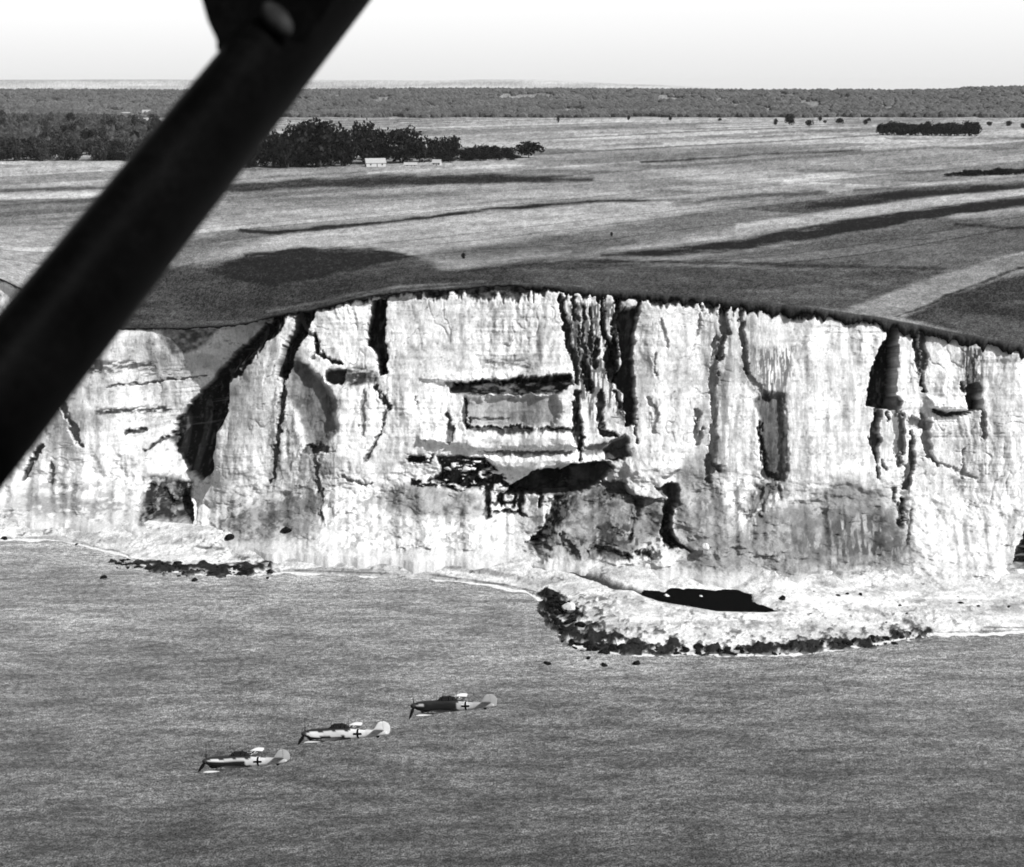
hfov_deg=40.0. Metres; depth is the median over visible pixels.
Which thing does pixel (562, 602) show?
boulder
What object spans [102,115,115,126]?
broadleaf tree
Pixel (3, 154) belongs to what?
broadleaf tree
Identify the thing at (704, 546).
chalk boulder
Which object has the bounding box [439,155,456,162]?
broadleaf tree
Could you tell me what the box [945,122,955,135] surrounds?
shelter tree
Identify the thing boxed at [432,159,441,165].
hut
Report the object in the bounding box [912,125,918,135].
shelter tree
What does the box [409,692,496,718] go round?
fighter aircraft
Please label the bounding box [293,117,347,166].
broadleaf tree
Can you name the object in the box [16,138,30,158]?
broadleaf tree
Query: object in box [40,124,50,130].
broadleaf tree
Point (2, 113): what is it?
broadleaf tree
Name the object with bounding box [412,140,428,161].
broadleaf tree
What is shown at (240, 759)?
fighter aircraft
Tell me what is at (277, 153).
broadleaf tree
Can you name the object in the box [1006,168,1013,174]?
hedge bush
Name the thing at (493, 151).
broadleaf tree
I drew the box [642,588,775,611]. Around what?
tidal pool
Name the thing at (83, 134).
broadleaf tree
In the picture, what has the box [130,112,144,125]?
broadleaf tree
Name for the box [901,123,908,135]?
shelter tree
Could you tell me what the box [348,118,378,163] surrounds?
broadleaf tree
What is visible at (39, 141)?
broadleaf tree
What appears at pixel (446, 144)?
broadleaf tree
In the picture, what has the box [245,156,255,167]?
broadleaf tree
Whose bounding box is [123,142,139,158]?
broadleaf tree
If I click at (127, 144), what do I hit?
broadleaf tree
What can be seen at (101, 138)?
broadleaf tree
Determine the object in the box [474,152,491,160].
broadleaf tree
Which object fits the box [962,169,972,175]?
hedge bush
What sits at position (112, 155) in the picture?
broadleaf tree
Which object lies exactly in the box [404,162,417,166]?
outbuilding
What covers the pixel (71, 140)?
broadleaf tree
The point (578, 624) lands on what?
boulder
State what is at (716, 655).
surf
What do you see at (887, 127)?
shelter tree
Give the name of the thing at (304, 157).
broadleaf tree
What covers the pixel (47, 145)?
broadleaf tree
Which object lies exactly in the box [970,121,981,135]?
shelter tree
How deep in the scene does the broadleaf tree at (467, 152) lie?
1053.81 m
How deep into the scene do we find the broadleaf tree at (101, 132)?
1250.31 m
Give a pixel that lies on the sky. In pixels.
(744, 44)
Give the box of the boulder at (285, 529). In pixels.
[281,526,291,532]
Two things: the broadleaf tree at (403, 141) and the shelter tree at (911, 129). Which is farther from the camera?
the shelter tree at (911, 129)
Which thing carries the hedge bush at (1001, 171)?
on the ground
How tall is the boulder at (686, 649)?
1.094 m
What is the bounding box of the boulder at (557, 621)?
[554,619,560,624]
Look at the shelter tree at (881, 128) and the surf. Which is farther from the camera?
the shelter tree at (881, 128)
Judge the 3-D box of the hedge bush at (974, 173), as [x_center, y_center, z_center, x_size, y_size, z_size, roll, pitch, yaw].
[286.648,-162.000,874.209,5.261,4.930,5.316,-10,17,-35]
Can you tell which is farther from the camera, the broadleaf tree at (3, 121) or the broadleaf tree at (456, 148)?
the broadleaf tree at (3, 121)
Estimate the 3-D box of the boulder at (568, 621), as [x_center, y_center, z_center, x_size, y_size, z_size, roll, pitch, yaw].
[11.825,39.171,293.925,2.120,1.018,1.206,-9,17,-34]
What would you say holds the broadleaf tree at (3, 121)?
on the ground
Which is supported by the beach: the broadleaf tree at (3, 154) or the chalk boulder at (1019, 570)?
the chalk boulder at (1019, 570)
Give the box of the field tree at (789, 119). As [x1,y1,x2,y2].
[784,113,794,124]
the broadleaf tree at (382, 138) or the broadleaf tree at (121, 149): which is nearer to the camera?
the broadleaf tree at (382, 138)
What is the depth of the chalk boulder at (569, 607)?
298.94 m
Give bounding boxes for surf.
[0,538,1023,656]
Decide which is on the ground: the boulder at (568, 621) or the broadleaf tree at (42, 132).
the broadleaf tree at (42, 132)
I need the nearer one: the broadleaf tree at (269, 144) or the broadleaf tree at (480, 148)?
the broadleaf tree at (269, 144)
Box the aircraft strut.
[0,0,370,490]
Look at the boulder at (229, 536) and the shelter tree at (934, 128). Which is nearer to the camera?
the boulder at (229, 536)
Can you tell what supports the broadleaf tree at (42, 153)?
on the ground
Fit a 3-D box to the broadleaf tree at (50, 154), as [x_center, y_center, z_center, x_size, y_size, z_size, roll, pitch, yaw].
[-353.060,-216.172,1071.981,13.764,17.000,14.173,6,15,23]
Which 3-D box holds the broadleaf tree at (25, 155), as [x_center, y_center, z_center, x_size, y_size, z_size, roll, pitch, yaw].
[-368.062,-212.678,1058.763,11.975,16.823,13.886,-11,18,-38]
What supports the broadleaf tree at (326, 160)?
on the ground
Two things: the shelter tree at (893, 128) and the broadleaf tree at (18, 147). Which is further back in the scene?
the shelter tree at (893, 128)
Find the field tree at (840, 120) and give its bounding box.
[835,118,843,123]
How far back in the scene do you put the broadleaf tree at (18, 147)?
1045.76 m
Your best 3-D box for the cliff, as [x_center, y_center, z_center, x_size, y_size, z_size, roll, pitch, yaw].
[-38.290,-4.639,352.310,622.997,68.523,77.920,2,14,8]
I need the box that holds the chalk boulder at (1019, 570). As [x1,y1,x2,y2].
[1014,569,1023,572]
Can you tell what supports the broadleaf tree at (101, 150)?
on the ground
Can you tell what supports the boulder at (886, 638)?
on the beach
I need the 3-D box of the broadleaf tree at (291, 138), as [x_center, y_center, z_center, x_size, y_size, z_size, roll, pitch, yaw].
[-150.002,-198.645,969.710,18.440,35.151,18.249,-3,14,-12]
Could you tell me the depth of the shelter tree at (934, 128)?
1557.73 m
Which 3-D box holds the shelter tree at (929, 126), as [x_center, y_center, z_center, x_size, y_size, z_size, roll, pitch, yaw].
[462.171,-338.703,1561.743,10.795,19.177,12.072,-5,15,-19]
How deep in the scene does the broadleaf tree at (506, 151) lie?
1086.33 m
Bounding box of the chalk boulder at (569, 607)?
[562,602,575,612]
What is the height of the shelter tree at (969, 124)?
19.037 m
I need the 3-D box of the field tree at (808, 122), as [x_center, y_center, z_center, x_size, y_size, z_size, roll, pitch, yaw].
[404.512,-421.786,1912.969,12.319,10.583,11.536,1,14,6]
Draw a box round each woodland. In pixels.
[0,85,1023,117]
[0,111,155,150]
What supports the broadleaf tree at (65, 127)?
on the ground
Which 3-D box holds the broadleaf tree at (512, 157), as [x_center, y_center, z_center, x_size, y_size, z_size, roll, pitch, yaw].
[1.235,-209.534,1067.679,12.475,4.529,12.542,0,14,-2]
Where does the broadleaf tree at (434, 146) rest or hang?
on the ground
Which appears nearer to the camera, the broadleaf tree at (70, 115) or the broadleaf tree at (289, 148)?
the broadleaf tree at (289, 148)
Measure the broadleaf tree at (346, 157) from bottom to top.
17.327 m
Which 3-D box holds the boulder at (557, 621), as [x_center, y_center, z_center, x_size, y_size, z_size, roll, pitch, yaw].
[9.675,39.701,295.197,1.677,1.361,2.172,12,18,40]
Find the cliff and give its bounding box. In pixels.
[0,280,1023,588]
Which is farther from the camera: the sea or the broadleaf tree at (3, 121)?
the broadleaf tree at (3, 121)
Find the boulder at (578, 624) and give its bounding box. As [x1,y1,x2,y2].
[575,622,583,626]
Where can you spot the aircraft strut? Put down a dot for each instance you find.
(72, 305)
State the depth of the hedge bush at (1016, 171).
887.27 m
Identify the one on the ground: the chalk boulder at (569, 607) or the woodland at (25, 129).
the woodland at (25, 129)
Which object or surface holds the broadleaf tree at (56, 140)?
on the ground
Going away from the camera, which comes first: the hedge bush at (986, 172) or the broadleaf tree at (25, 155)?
the hedge bush at (986, 172)
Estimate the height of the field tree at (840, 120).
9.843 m
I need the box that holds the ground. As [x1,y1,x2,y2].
[0,79,1023,359]
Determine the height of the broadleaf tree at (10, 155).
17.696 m
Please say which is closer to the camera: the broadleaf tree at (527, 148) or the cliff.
the cliff
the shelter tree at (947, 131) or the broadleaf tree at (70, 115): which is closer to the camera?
the shelter tree at (947, 131)
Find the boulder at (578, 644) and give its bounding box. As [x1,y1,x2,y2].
[573,642,583,645]
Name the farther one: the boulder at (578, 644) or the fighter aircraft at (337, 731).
the boulder at (578, 644)
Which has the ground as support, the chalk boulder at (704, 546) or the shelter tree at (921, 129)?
the shelter tree at (921, 129)
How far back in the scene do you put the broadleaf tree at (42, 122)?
1508.18 m
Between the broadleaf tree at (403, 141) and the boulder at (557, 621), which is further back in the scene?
the broadleaf tree at (403, 141)
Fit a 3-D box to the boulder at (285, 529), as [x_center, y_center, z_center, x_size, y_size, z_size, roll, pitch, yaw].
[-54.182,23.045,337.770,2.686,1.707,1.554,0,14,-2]
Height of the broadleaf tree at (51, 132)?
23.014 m
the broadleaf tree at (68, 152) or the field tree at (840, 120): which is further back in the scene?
the field tree at (840, 120)
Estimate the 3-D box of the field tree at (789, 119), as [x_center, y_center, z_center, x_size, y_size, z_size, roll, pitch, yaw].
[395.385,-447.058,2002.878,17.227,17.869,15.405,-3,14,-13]
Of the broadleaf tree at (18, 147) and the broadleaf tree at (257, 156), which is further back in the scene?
the broadleaf tree at (18, 147)
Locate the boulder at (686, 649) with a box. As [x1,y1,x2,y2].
[682,646,689,651]
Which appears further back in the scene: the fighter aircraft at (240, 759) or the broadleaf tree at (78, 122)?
the broadleaf tree at (78, 122)
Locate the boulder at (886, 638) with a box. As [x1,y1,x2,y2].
[881,636,889,640]
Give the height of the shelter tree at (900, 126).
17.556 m
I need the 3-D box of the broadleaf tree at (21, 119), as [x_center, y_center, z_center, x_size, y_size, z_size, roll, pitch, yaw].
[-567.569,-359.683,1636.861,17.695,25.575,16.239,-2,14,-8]
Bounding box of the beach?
[0,508,1023,656]
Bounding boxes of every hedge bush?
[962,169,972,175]
[970,170,976,175]
[982,170,989,174]
[988,169,997,174]
[997,168,1008,174]
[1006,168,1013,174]
[1011,168,1018,174]
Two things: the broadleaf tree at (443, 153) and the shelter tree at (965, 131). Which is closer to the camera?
the broadleaf tree at (443, 153)
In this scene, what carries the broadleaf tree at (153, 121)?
on the ground
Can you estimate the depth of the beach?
305.25 m
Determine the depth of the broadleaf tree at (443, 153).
1039.98 m
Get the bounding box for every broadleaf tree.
[0,109,7,117]
[0,116,8,126]
[0,142,10,160]
[5,140,22,160]
[8,135,25,160]
[16,114,30,123]
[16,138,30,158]
[18,140,30,160]
[28,137,46,160]
[30,135,49,159]
[34,143,50,160]
[38,118,49,125]
[39,128,48,138]
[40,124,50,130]
[42,126,58,138]
[46,115,53,121]
[47,139,55,158]
[49,133,65,158]
[50,134,69,160]
[59,122,75,131]
[61,140,71,159]
[66,110,75,120]
[67,135,79,157]
[67,141,84,160]
[73,117,86,126]
[79,128,96,139]
[84,136,99,160]
[93,140,111,160]
[94,124,107,137]
[94,137,107,158]
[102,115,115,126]
[105,139,123,160]
[115,123,126,131]
[115,141,128,159]
[118,140,132,159]
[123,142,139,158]
[129,129,139,137]
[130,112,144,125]
[147,113,159,125]
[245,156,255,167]
[252,147,268,166]
[258,153,269,165]
[260,129,284,166]
[272,143,287,167]
[280,139,295,167]
[282,120,305,166]
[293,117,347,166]
[297,147,313,166]
[321,146,334,166]
[327,128,356,165]
[340,146,351,165]
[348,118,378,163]
[372,126,392,159]
[382,123,427,162]
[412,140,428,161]
[426,137,443,160]
[436,151,451,161]
[439,136,452,152]
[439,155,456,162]
[450,135,462,159]
[457,154,474,159]
[459,147,471,156]
[462,149,476,159]
[471,144,491,159]
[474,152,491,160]
[488,145,502,158]
[488,147,497,158]
[491,152,504,159]
[500,146,514,156]
[506,155,521,159]
[513,141,544,157]
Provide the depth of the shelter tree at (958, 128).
1547.83 m
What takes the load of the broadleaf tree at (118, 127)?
on the ground
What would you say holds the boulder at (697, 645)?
on the beach
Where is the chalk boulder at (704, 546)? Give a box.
[701,543,708,550]
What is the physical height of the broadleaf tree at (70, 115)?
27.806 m
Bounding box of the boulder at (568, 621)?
[564,619,572,623]
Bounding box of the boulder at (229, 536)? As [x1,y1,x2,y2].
[225,534,234,539]
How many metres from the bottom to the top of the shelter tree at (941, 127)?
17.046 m
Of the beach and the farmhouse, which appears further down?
the beach
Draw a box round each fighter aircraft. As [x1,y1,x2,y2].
[198,747,289,772]
[298,718,389,744]
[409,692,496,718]
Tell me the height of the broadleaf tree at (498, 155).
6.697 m
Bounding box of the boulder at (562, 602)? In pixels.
[558,600,567,605]
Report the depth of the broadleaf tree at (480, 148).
1068.81 m
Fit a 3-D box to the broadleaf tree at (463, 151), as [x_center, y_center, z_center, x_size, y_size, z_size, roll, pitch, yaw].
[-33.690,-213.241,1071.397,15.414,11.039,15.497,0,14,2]
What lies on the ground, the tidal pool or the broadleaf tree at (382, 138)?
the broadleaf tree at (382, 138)
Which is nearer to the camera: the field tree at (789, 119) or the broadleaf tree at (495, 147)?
the broadleaf tree at (495, 147)
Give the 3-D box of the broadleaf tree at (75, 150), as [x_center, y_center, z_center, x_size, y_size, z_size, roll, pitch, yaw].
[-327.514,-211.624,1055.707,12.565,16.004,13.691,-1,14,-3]
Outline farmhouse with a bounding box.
[364,158,385,166]
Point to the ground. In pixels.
(852, 221)
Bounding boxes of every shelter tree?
[877,123,886,134]
[883,123,890,134]
[889,122,898,134]
[896,121,906,134]
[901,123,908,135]
[905,124,915,135]
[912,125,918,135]
[917,123,927,135]
[924,120,933,135]
[930,124,939,135]
[934,122,944,135]
[943,122,950,135]
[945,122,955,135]
[952,123,962,135]
[961,120,969,135]
[964,121,973,135]
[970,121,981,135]
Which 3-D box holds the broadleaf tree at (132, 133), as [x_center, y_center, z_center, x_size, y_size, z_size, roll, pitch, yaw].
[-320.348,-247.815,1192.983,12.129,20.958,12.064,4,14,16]
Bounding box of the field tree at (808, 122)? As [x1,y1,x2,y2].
[805,120,813,125]
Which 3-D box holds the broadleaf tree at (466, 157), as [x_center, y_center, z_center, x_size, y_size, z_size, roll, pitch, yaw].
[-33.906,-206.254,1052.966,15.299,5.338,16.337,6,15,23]
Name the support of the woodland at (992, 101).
on the ground
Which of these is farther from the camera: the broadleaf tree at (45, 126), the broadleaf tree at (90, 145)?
the broadleaf tree at (45, 126)
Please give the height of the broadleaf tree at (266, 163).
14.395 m
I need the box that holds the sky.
[0,0,1023,89]
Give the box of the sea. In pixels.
[0,540,1023,866]
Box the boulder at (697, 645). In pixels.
[693,643,703,648]
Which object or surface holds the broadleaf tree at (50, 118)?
on the ground
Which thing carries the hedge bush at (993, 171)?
on the ground
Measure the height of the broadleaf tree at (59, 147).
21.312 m
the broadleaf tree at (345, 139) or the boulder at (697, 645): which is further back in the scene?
the broadleaf tree at (345, 139)
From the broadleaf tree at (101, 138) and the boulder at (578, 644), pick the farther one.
the broadleaf tree at (101, 138)

